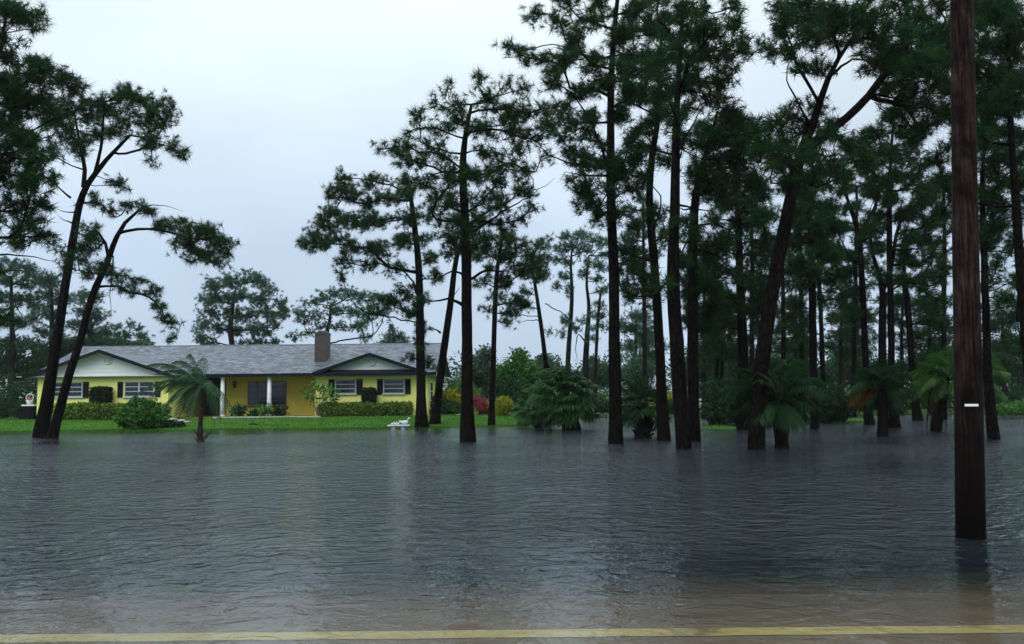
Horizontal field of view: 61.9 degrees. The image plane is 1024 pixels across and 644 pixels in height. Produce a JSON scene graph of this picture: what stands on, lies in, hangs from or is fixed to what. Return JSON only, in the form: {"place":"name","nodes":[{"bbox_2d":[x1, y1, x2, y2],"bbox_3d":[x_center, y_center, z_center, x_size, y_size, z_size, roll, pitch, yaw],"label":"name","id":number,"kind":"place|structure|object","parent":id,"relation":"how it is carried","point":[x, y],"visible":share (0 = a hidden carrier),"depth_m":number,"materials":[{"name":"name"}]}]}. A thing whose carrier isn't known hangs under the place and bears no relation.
{"place":"outdoors","nodes":[
{"label":"outdoors","id":0,"kind":"place"},
{"bbox_2d":[0,413,1023,638],"bbox_3d":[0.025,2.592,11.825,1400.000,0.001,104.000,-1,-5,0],"label":"flood water","id":1,"kind":"structure","parent":0,"point":[589,504],"depth_m":11.87,"materials":[{"name":"liquid"}]},
{"bbox_2d":[125,354,234,440],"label":"feather palm","id":2,"kind":"object","parent":1,"relation":"in","point":[184,377],"visible":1,"depth_m":30.48,"materials":[{"name":"green plant"}]},
{"bbox_2d":[0,591,1023,643],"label":"road","id":3,"kind":"structure","parent":0,"point":[822,610],"depth_m":6.30,"materials":[{"name":"asphalt"}]},
{"bbox_2d":[0,625,1023,642],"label":"road marking","id":4,"kind":"object","parent":3,"relation":"on","point":[521,633],"visible":1,"depth_m":5.78,"materials":[{"name":"paint"}]},
{"bbox_2d":[0,393,1023,600],"bbox_3d":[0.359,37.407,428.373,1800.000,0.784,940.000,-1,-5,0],"label":"ground","id":5,"kind":"structure","parent":0,"point":[687,589],"depth_m":7.30,"materials":[{"name":"green plant"}]},
{"bbox_2d":[0,391,26,418],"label":"bush","id":6,"kind":"object","parent":5,"relation":"on","point":[13,410],"visible":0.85,"depth_m":53.18,"materials":[{"name":"green plant"}]},
{"bbox_2d":[0,366,29,408],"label":"thicket","id":7,"kind":"object","parent":5,"relation":"on","point":[3,384],"visible":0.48,"depth_m":60.59,"materials":[{"name":"green plant"}]},
{"bbox_2d":[7,368,37,404],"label":"thicket","id":8,"kind":"object","parent":5,"relation":"on","point":[33,389],"visible":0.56,"depth_m":59.28,"materials":[{"name":"green plant"}]},
{"bbox_2d":[0,334,46,393],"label":"broadleaf tree","id":9,"kind":"object","parent":5,"relation":"on","point":[19,356],"visible":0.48,"depth_m":63.14,"materials":[{"name":"green plant"}]},
{"bbox_2d":[0,255,50,405],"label":"pine tree","id":10,"kind":"object","parent":5,"relation":"on","point":[27,279],"visible":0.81,"depth_m":62.14,"materials":[{"name":"plant"}]},
{"bbox_2d":[19,404,36,419],"bbox_3d":[-28.723,5.436,50.727,0.885,1.052,0.640,-1,-5,0],"label":"utility cabinet","id":11,"kind":"object","parent":5,"relation":"on","point":[27,412],"visible":0.66,"depth_m":50.46,"materials":[{"name":"metal"}]},
{"bbox_2d":[0,0,94,333],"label":"pine tree","id":12,"kind":"object","parent":5,"relation":"on","point":[17,97],"visible":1,"depth_m":24.37,"materials":[{"name":"green plant"}]},
{"bbox_2d":[24,266,78,365],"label":"pine tree","id":13,"kind":"object","parent":5,"relation":"on","point":[49,294],"visible":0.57,"depth_m":66.03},
{"bbox_2d":[26,337,76,368],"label":"broadleaf tree","id":14,"kind":"object","parent":5,"relation":"on","point":[44,346],"visible":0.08,"depth_m":67.11,"materials":[{"name":"green plant"}]},
{"bbox_2d":[64,286,116,345],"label":"pine tree","id":15,"kind":"object","parent":5,"relation":"on","point":[96,317],"visible":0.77,"depth_m":69.21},
{"bbox_2d":[88,385,113,411],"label":"clipped shrub","id":16,"kind":"object","parent":5,"relation":"on","point":[97,394],"visible":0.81,"depth_m":49.68,"materials":[{"name":"green plant"}]},
{"bbox_2d":[66,333,155,345],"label":"broadleaf tree","id":17,"kind":"object","parent":5,"relation":"on","point":[118,341],"visible":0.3,"depth_m":73.64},
{"bbox_2d":[51,401,171,419],"bbox_3d":[-23.174,5.186,49.347,6.833,1.317,1.490,-1,-5,0],"label":"hedge","id":18,"kind":"object","parent":5,"relation":"on","point":[85,410],"visible":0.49,"depth_m":48.94,"materials":[{"name":"green plant"}]},
{"bbox_2d":[32,81,192,436],"bbox_3d":[-16.716,-2.644,35.425,7.285,15.608,5.094,-1,-5,0],"label":"pine tree","id":19,"kind":"object","parent":5,"relation":"on","point":[77,143],"visible":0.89,"depth_m":35.40,"materials":[{"name":"green plant"}]},
{"bbox_2d":[110,317,155,342],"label":"pine tree","id":20,"kind":"object","parent":5,"relation":"on","point":[126,335],"visible":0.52,"depth_m":87.09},
{"bbox_2d":[112,396,172,429],"bbox_3d":[-18.302,4.595,42.398,2.667,1.844,2.570,-1,-5,0],"label":"leafy bush","id":21,"kind":"object","parent":5,"relation":"on","point":[138,412],"visible":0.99,"depth_m":41.97,"materials":[{"name":"green plant"}]},
{"bbox_2d":[46,202,242,437],"bbox_3d":[-14.507,0.049,34.568,8.304,10.045,3.769,-2,-5,13],"label":"pine tree","id":22,"kind":"object","parent":5,"relation":"on","point":[186,239],"visible":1,"depth_m":34.33,"materials":[{"name":"green plant"}]},
{"bbox_2d":[12,331,450,417],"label":"house","id":23,"kind":"structure","parent":5,"relation":"on","point":[249,376],"depth_m":52.99,"materials":[{"name":"yellow paint"}]},
{"bbox_2d":[55,382,82,397],"bbox_3d":[-26.204,4.007,50.305,1.881,0.960,0.107,-1,-5,0],"label":"window","id":24,"kind":"structure","parent":23,"relation":"in","point":[74,392],"depth_m":50.33,"materials":[{"name":"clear glass"}]},
{"bbox_2d":[122,381,154,397],"bbox_3d":[-21.986,3.983,50.304,1.887,0.976,0.107,-1,-5,0],"label":"window","id":25,"kind":"structure","parent":23,"relation":"in","point":[130,389],"depth_m":50.33,"materials":[{"name":"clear glass"}]},
{"bbox_2d":[246,381,286,406],"bbox_3d":[-15.525,4.574,54.063,2.587,1.621,0.107,-1,-5,0],"label":"window","id":26,"kind":"structure","parent":23,"relation":"in","point":[278,388],"depth_m":54.09,"materials":[{"name":"grey glass"}]},
{"bbox_2d":[334,379,356,394],"bbox_3d":[-10.210,3.985,52.301,1.413,0.965,0.107,-1,-5,0],"label":"window","id":27,"kind":"structure","parent":23,"relation":"in","point":[346,386],"depth_m":52.33,"materials":[{"name":"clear glass"}]},
{"bbox_2d":[382,379,405,394],"bbox_3d":[-7.240,3.968,52.300,1.433,0.964,0.107,-1,-5,0],"label":"window","id":28,"kind":"structure","parent":23,"relation":"in","point":[396,385],"depth_m":52.33,"materials":[{"name":"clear glass"}]},
{"bbox_2d":[229,402,247,416],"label":"bed plant","id":29,"kind":"object","parent":5,"relation":"on","point":[239,411],"visible":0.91,"depth_m":51.03,"materials":[{"name":"green plant"}]},
{"bbox_2d":[188,267,294,344],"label":"pine tree","id":30,"kind":"object","parent":5,"relation":"on","point":[231,313],"visible":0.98,"depth_m":83.96,"materials":[{"name":"plant"}]},
{"bbox_2d":[253,403,273,415],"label":"bed plant","id":31,"kind":"object","parent":5,"relation":"on","point":[263,410],"visible":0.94,"depth_m":51.03,"materials":[{"name":"green plant"}]},
{"bbox_2d":[270,404,289,415],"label":"bed plant","id":32,"kind":"object","parent":5,"relation":"on","point":[278,411],"visible":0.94,"depth_m":51.01,"materials":[{"name":"green plant"}]},
{"bbox_2d":[299,379,345,415],"bbox_3d":[-11.419,4.554,51.131,2.704,2.314,1.586,-2,-5,17],"label":"papaya plant","id":33,"kind":"object","parent":5,"relation":"on","point":[320,391],"visible":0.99,"depth_m":51.05,"materials":[{"name":"green plant"}]},
{"bbox_2d":[285,283,399,343],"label":"pine tree","id":34,"kind":"object","parent":5,"relation":"on","point":[354,295],"visible":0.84,"depth_m":88.27,"materials":[{"name":"plant"}]},
{"bbox_2d":[317,400,414,416],"bbox_3d":[-8.810,5.240,51.336,5.866,1.154,1.493,-1,-5,0],"label":"hedge","id":35,"kind":"object","parent":5,"relation":"on","point":[360,408],"visible":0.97,"depth_m":50.92,"materials":[{"name":"green plant"}]},
{"bbox_2d":[361,386,376,403],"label":"clipped shrub","id":36,"kind":"object","parent":5,"relation":"on","point":[371,396],"visible":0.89,"depth_m":51.64,"materials":[{"name":"green plant"}]},
{"bbox_2d":[293,165,448,427],"bbox_3d":[-7.012,-0.877,42.078,7.679,13.023,6.019,1,-5,-17],"label":"pine tree","id":37,"kind":"object","parent":5,"relation":"on","point":[348,190],"visible":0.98,"depth_m":41.34,"materials":[{"name":"green plant"}]},
{"bbox_2d":[373,321,412,342],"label":"pine tree","id":38,"kind":"object","parent":5,"relation":"on","point":[392,336],"visible":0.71,"depth_m":90.06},
{"bbox_2d":[429,396,460,414],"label":"shrub","id":39,"kind":"object","parent":5,"relation":"on","point":[446,408],"visible":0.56,"depth_m":53.44,"materials":[{"name":"green plant"}]},
{"bbox_2d":[442,385,460,407],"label":"croton shrub","id":40,"kind":"object","parent":5,"relation":"on","point":[450,394],"visible":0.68,"depth_m":55.36,"materials":[{"name":"yellow plant"}]},
{"bbox_2d":[429,209,493,424],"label":"pine tree","id":41,"kind":"object","parent":5,"relation":"on","point":[435,417],"visible":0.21,"depth_m":44.05,"materials":[{"name":"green plant"}]},
{"bbox_2d":[446,377,481,409],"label":"bush","id":42,"kind":"object","parent":5,"relation":"on","point":[457,385],"visible":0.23,"depth_m":59.68,"materials":[{"name":"green plant"}]},
{"bbox_2d":[368,65,562,441],"bbox_3d":[-1.390,-2.392,29.345,6.922,13.860,5.331,-1,-5,0],"label":"pine tree","id":43,"kind":"object","parent":5,"relation":"on","point":[509,117],"visible":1,"depth_m":29.11,"materials":[{"name":"green plant"}]},
{"bbox_2d":[473,394,488,414],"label":"red shrub","id":44,"kind":"object","parent":5,"relation":"on","point":[482,405],"visible":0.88,"depth_m":51.53,"materials":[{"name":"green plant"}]},
{"bbox_2d":[473,343,497,400],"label":"broadleaf tree","id":45,"kind":"object","parent":5,"relation":"on","point":[481,377],"visible":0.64,"depth_m":65.54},
{"bbox_2d":[495,395,513,415],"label":"round shrub","id":46,"kind":"object","parent":5,"relation":"on","point":[503,407],"visible":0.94,"depth_m":49.97,"materials":[{"name":"yellow plant"}]},
{"bbox_2d":[0,410,1010,433],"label":"lawn grass","id":47,"kind":"structure","parent":5,"relation":"on","point":[412,421],"depth_m":44.28,"materials":[{"name":"plant"}]},
{"bbox_2d":[1,315,1017,401],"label":"wood","id":48,"kind":"object","parent":5,"relation":"on","point":[457,376],"visible":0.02,"depth_m":105.15,"materials":[{"name":"green plant"}]},
{"bbox_2d":[495,374,527,412],"bbox_3d":[0.069,4.870,57.809,2.943,2.851,4.232,-1,-5,0],"label":"bush","id":49,"kind":"object","parent":5,"relation":"on","point":[512,387],"visible":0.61,"depth_m":57.02,"materials":[{"name":"green plant"}]},
{"bbox_2d":[471,229,556,425],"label":"pine tree","id":50,"kind":"object","parent":5,"relation":"on","point":[508,252],"visible":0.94,"depth_m":42.72,"materials":[{"name":"green plant"}]},
{"bbox_2d":[489,346,541,397],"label":"broadleaf tree","id":51,"kind":"object","parent":5,"relation":"on","point":[519,365],"visible":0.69,"depth_m":61.72,"materials":[{"name":"green plant"}]},
{"bbox_2d":[509,385,543,426],"bbox_3d":[1.055,4.180,40.789,2.400,2.440,2.367,-1,-5,0],"label":"bush","id":52,"kind":"object","parent":5,"relation":"on","point":[522,416],"visible":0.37,"depth_m":40.48,"materials":[{"name":"green plant"}]},
{"bbox_2d":[500,249,568,396],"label":"pine tree","id":53,"kind":"object","parent":5,"relation":"on","point":[541,328],"visible":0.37,"depth_m":50.08,"materials":[{"name":"green plant"}]},
{"bbox_2d":[531,352,564,380],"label":"broadleaf tree","id":54,"kind":"object","parent":5,"relation":"on","point":[539,361],"visible":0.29,"depth_m":66.71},
{"bbox_2d":[525,360,599,429],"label":"fan palm","id":55,"kind":"object","parent":5,"relation":"on","point":[567,410],"visible":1,"depth_m":36.73,"materials":[{"name":"green plant"}]},
{"bbox_2d":[489,0,655,443],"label":"pine tree","id":56,"kind":"object","parent":5,"relation":"on","point":[612,164],"visible":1,"depth_m":27.02,"materials":[{"name":"green plant"}]},
{"bbox_2d":[545,225,604,389],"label":"pine tree","id":57,"kind":"object","parent":5,"relation":"on","point":[565,247],"visible":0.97,"depth_m":62.05,"materials":[{"name":"plant"}]},
{"bbox_2d":[571,234,608,396],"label":"pine tree","id":58,"kind":"object","parent":5,"relation":"on","point":[598,265],"visible":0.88,"depth_m":60.08,"materials":[{"name":"plant"}]},
{"bbox_2d":[579,355,608,396],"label":"broadleaf tree","id":59,"kind":"object","parent":5,"relation":"on","point":[602,375],"visible":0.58,"depth_m":69.19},
{"bbox_2d":[587,285,608,415],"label":"pine tree","id":60,"kind":"object","parent":5,"relation":"on","point":[598,305],"visible":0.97,"depth_m":58.00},
{"bbox_2d":[588,393,608,415],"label":"thicket","id":61,"kind":"object","parent":5,"relation":"on","point":[600,405],"visible":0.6,"depth_m":57.63,"materials":[{"name":"green plant"}]},
{"bbox_2d":[607,306,654,400],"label":"pine tree","id":62,"kind":"object","parent":5,"relation":"on","point":[636,315],"visible":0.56,"depth_m":79.92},
{"bbox_2d":[621,353,655,404],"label":"broadleaf tree","id":63,"kind":"object","parent":5,"relation":"on","point":[634,367],"visible":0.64,"depth_m":75.94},
{"bbox_2d":[606,371,673,436],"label":"fan palm","id":64,"kind":"object","parent":5,"relation":"on","point":[642,415],"visible":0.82,"depth_m":30.26,"materials":[{"name":"green plant"}]},
{"bbox_2d":[617,193,666,405],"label":"pine tree","id":65,"kind":"object","parent":5,"relation":"on","point":[646,354],"visible":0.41,"depth_m":52.17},
{"bbox_2d":[621,324,669,404],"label":"pine tree","id":66,"kind":"object","parent":5,"relation":"on","point":[650,328],"visible":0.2,"depth_m":82.84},
{"bbox_2d":[600,0,692,440],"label":"pine tree","id":67,"kind":"object","parent":5,"relation":"on","point":[631,257],"visible":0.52,"depth_m":28.65,"materials":[{"name":"green plant"}]},
{"bbox_2d":[640,0,765,448],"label":"pine tree","id":68,"kind":"object","parent":5,"relation":"on","point":[700,33],"visible":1,"depth_m":24.14,"materials":[{"name":"green plant"}]},
{"bbox_2d":[681,242,732,417],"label":"pine tree","id":69,"kind":"object","parent":5,"relation":"on","point":[703,365],"visible":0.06,"depth_m":51.83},
{"bbox_2d":[685,345,734,387],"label":"broadleaf tree","id":70,"kind":"object","parent":5,"relation":"on","point":[710,374],"visible":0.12,"depth_m":70.78,"materials":[{"name":"green plant"}]},
{"bbox_2d":[698,282,736,379],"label":"pine tree","id":71,"kind":"object","parent":5,"relation":"on","point":[729,320],"visible":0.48,"depth_m":43.00,"materials":[{"name":"green plant"}]},
{"bbox_2d":[699,375,736,425],"bbox_3d":[10.049,3.861,40.452,2.766,2.793,3.823,-2,-5,18],"label":"bush","id":72,"kind":"object","parent":5,"relation":"on","point":[721,412],"visible":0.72,"depth_m":39.84,"materials":[{"name":"green plant"}]},
{"bbox_2d":[662,102,781,440],"bbox_3d":[7.250,-1.666,28.623,4.482,12.079,4.792,-1,-5,0],"label":"pine tree","id":73,"kind":"object","parent":5,"relation":"on","point":[706,179],"visible":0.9,"depth_m":28.07,"materials":[{"name":"green plant"}]},
{"bbox_2d":[698,316,752,379],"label":"pine tree","id":74,"kind":"object","parent":5,"relation":"on","point":[722,363],"visible":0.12,"depth_m":45.84,"materials":[{"name":"green plant"}]},
{"bbox_2d":[698,167,781,429],"bbox_3d":[9.705,-1.046,36.520,3.966,12.096,5.440,-1,-5,10],"label":"pine tree","id":75,"kind":"object","parent":5,"relation":"on","point":[761,251],"visible":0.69,"depth_m":35.71,"materials":[{"name":"green plant"}]},
{"bbox_2d":[729,167,780,371],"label":"pine tree","id":76,"kind":"object","parent":5,"relation":"on","point":[751,355],"visible":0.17,"depth_m":49.95,"materials":[{"name":"green plant"}]},
{"bbox_2d":[747,275,796,369],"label":"pine tree","id":77,"kind":"object","parent":5,"relation":"on","point":[774,342],"visible":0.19,"depth_m":51.02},
{"bbox_2d":[717,358,831,447],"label":"feather palm","id":78,"kind":"object","parent":5,"relation":"on","point":[787,402],"visible":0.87,"depth_m":23.88,"materials":[{"name":"green plant"}]},
{"bbox_2d":[769,223,816,376],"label":"pine tree","id":79,"kind":"object","parent":5,"relation":"on","point":[783,318],"visible":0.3,"depth_m":43.41,"materials":[{"name":"green plant"}]},
{"bbox_2d":[776,298,819,370],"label":"pine tree","id":80,"kind":"object","parent":5,"relation":"on","point":[806,348],"visible":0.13,"depth_m":59.83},
{"bbox_2d":[780,167,824,417],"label":"pine tree","id":81,"kind":"object","parent":5,"relation":"on","point":[800,349],"visible":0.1,"depth_m":48.11,"materials":[{"name":"green plant"}]},
{"bbox_2d":[780,187,853,428],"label":"pine tree","id":82,"kind":"object","parent":5,"relation":"on","point":[818,226],"visible":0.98,"depth_m":36.24,"materials":[{"name":"green plant"}]},
{"bbox_2d":[807,237,855,384],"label":"pine tree","id":83,"kind":"object","parent":5,"relation":"on","point":[822,354],"visible":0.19,"depth_m":46.99,"materials":[{"name":"green plant"}]},
{"bbox_2d":[808,381,855,422],"bbox_3d":[15.942,4.044,42.738,2.265,2.188,3.167,-1,-5,0],"label":"round bush","id":84,"kind":"object","parent":5,"relation":"on","point":[833,408],"visible":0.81,"depth_m":41.98,"materials":[{"name":"green plant"}]},
{"bbox_2d":[819,351,862,388],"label":"broadleaf tree","id":85,"kind":"object","parent":5,"relation":"on","point":[831,369],"visible":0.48,"depth_m":75.44,"materials":[{"name":"green plant"}]},
{"bbox_2d":[816,284,868,388],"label":"pine tree","id":86,"kind":"object","parent":5,"relation":"on","point":[834,318],"visible":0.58,"depth_m":61.87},
{"bbox_2d":[741,0,950,449],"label":"pine tree","id":87,"kind":"object","parent":5,"relation":"on","point":[900,61],"visible":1,"depth_m":23.44,"materials":[{"name":"green plant"}]},
{"bbox_2d":[830,296,878,370],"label":"pine tree","id":88,"kind":"object","parent":5,"relation":"on","point":[871,330],"visible":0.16,"depth_m":65.36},
{"bbox_2d":[816,168,899,424],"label":"pine tree","id":89,"kind":"object","parent":5,"relation":"on","point":[861,312],"visible":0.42,"depth_m":39.64,"materials":[{"name":"green plant"}]},
{"bbox_2d":[834,182,894,417],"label":"pine tree","id":90,"kind":"object","parent":5,"relation":"on","point":[851,340],"visible":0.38,"depth_m":49.95,"materials":[{"name":"green plant"}]},
{"bbox_2d":[845,363,918,435],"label":"feather palm","id":91,"kind":"object","parent":5,"relation":"on","point":[882,387],"visible":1,"depth_m":29.50,"materials":[{"name":"green plant"}]},
{"bbox_2d":[851,124,945,427],"bbox_3d":[16.698,-1.996,36.999,4.308,13.914,4.106,-1,-5,0],"label":"pine tree","id":92,"kind":"object","parent":5,"relation":"on","point":[892,155],"visible":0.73,"depth_m":36.75,"materials":[{"name":"green plant"}]},
{"bbox_2d":[847,171,952,427],"bbox_3d":[17.341,-0.886,36.754,4.969,11.664,4.494,-1,-5,0],"label":"pine tree","id":93,"kind":"object","parent":5,"relation":"on","point":[918,282],"visible":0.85,"depth_m":36.52,"materials":[{"name":"green plant"}]},
{"bbox_2d":[878,272,927,413],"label":"pine tree","id":94,"kind":"object","parent":5,"relation":"on","point":[900,323],"visible":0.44,"depth_m":55.66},
{"bbox_2d":[886,243,952,420],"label":"pine tree","id":95,"kind":"object","parent":5,"relation":"on","point":[926,318],"visible":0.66,"depth_m":44.46,"materials":[{"name":"green plant"}]},
{"bbox_2d":[903,287,952,413],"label":"pine tree","id":96,"kind":"object","parent":5,"relation":"on","point":[923,340],"visible":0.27,"depth_m":54.81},
{"bbox_2d":[904,347,953,430],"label":"feather palm","id":97,"kind":"object","parent":5,"relation":"on","point":[932,381],"visible":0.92,"depth_m":32.65,"materials":[{"name":"green plant"}]},
{"bbox_2d":[905,335,953,401],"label":"broadleaf tree","id":98,"kind":"object","parent":5,"relation":"on","point":[935,347],"visible":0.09,"depth_m":63.50,"materials":[{"name":"green plant"}]},
{"bbox_2d":[915,171,952,418],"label":"pine tree","id":99,"kind":"object","parent":5,"relation":"on","point":[930,331],"visible":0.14,"depth_m":46.14,"materials":[{"name":"green plant"}]},
{"bbox_2d":[950,0,986,539],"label":"utility pole","id":100,"kind":"object","parent":5,"relation":"on","point":[970,490],"visible":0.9,"depth_m":9.36,"materials":[{"name":"brown wood"}]},
{"bbox_2d":[915,0,1023,376],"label":"pine tree","id":101,"kind":"object","parent":5,"relation":"on","point":[1004,77],"visible":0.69,"depth_m":24.89,"materials":[{"name":"green plant"}]},
{"bbox_2d":[946,353,1011,412],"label":"feather palm","id":102,"kind":"object","parent":5,"relation":"on","point":[1002,375],"visible":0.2,"depth_m":31.48,"materials":[{"name":"green plant"}]},
{"bbox_2d":[950,183,1016,327],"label":"pine tree","id":103,"kind":"object","parent":5,"relation":"on","point":[995,293],"visible":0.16,"depth_m":47.75,"materials":[{"name":"green plant"}]},
{"bbox_2d":[950,94,1023,438],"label":"pine tree","id":104,"kind":"object","parent":5,"relation":"on","point":[989,170],"visible":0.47,"depth_m":27.22,"materials":[{"name":"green plant"}]},
{"bbox_2d":[981,296,1021,403],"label":"pine tree","id":105,"kind":"object","parent":5,"relation":"on","point":[1001,349],"visible":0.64,"depth_m":57.81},
{"bbox_2d":[984,398,1023,414],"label":"bush","id":106,"kind":"object","parent":5,"relation":"on","point":[1016,407],"visible":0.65,"depth_m":52.84,"materials":[{"name":"green plant"}]},
{"bbox_2d":[994,344,1023,389],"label":"broadleaf tree","id":107,"kind":"object","parent":5,"relation":"on","point":[1016,375],"visible":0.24,"depth_m":61.23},
{"bbox_2d":[999,381,1023,402],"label":"thicket","id":108,"kind":"object","parent":5,"relation":"on","point":[1012,397],"visible":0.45,"depth_m":59.10,"materials":[{"name":"green plant"}]},
{"bbox_2d":[0,0,1023,397],"label":"sky","id":109,"kind":"structure","parent":0,"point":[272,96],"materials":[{"name":"white"}]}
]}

